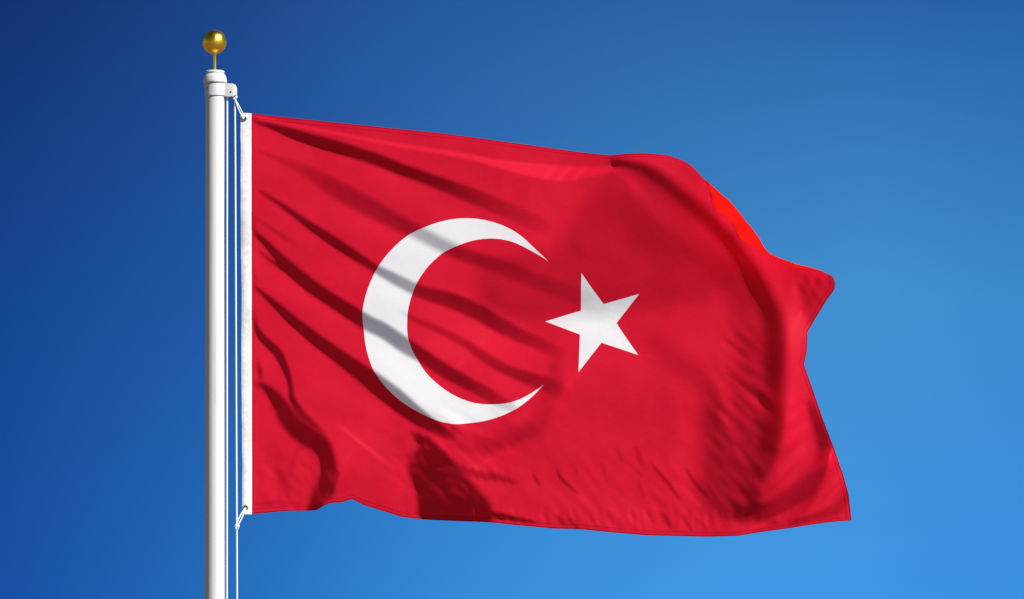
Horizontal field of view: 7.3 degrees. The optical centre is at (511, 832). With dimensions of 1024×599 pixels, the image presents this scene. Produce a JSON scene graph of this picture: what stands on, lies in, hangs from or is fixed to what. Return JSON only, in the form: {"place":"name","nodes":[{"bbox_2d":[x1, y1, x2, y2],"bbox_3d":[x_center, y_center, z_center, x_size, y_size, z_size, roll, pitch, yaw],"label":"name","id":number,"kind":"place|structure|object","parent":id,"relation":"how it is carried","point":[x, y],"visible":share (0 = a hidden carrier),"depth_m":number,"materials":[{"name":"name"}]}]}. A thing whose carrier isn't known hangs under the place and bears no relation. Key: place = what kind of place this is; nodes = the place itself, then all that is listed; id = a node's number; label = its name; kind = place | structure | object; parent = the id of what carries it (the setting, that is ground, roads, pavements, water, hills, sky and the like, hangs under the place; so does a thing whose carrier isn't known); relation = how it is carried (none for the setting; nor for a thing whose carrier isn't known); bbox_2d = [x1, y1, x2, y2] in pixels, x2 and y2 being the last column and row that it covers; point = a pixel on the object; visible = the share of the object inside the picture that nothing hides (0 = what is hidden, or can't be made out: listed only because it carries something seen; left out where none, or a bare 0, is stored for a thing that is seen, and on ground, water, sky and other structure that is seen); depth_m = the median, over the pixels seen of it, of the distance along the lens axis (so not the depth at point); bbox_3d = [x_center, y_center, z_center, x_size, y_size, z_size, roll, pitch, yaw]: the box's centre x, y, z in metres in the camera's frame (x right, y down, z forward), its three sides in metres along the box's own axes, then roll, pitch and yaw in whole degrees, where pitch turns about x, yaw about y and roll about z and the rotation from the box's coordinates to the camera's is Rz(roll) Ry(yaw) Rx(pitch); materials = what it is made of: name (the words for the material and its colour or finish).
{"place":"outdoors","nodes":[
{"label":"outdoors","id":0,"kind":"place"},
{"bbox_2d":[202,30,236,598],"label":"flagpole","id":1,"kind":"object","parent":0,"point":[218,88],"visible":1,"depth_m":29.97,"materials":[{"name":"white metal"}]},
{"bbox_2d":[226,96,245,598],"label":"halyard","id":2,"kind":"object","parent":1,"relation":"attached to","point":[237,526],"visible":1,"depth_m":29.99,"materials":[{"name":"white fabric"}]},
{"bbox_2d":[241,113,851,536],"bbox_3d":[0.128,-1.906,30.050,2.292,1.589,0.316,0,0,0],"label":"flag","id":3,"kind":"object","parent":2,"relation":"hanging from","point":[447,327],"visible":1,"depth_m":30.01,"materials":[{"name":"red fabric"}]},
{"bbox_2d":[0,0,1023,598],"label":"sky","id":4,"kind":"structure","parent":0,"point":[876,147],"materials":[{"name":"blue"}]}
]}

